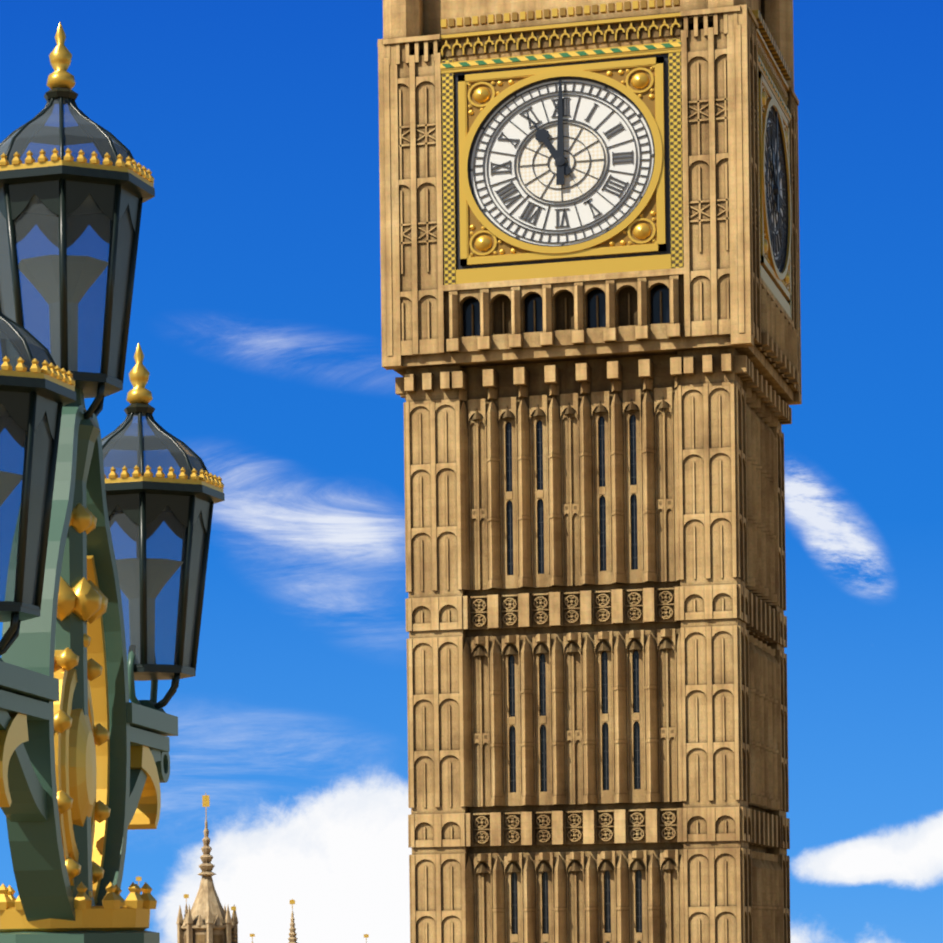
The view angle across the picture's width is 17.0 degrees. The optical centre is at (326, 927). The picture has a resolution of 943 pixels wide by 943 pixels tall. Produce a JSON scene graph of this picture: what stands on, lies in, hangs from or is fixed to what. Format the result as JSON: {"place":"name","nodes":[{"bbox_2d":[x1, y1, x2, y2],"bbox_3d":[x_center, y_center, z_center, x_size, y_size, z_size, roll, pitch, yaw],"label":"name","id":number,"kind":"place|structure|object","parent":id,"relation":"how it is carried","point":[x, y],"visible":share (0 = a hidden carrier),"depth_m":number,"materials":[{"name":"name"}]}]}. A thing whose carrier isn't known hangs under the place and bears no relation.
{"place":"outdoors","nodes":[
{"label":"outdoors","id":0,"kind":"place"},
{"bbox_2d":[0,22,224,942],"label":"bridge lamp","id":1,"kind":"object","parent":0,"point":[84,758],"visible":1,"depth_m":10.45,"materials":[{"name":"green metal"}]},
{"bbox_2d":[0,0,942,942],"label":"sky","id":2,"kind":"structure","parent":0,"point":[255,317],"materials":[{"name":"blue"}]},
{"bbox_3d":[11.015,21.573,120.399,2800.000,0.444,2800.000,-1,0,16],"label":"ground","id":3,"kind":"structure","parent":0,"visible":0},
{"bbox_2d":[136,793,368,942],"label":"spires","id":4,"kind":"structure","parent":3,"relation":"on","point":[207,918],"depth_m":418.78,"materials":[{"name":"stone"}]},
{"bbox_2d":[377,0,801,942],"bbox_3d":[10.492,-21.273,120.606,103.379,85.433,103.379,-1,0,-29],"label":"clock tower","id":5,"kind":"structure","parent":3,"relation":"on","point":[589,282],"depth_m":114.81,"materials":[{"name":"stone"}]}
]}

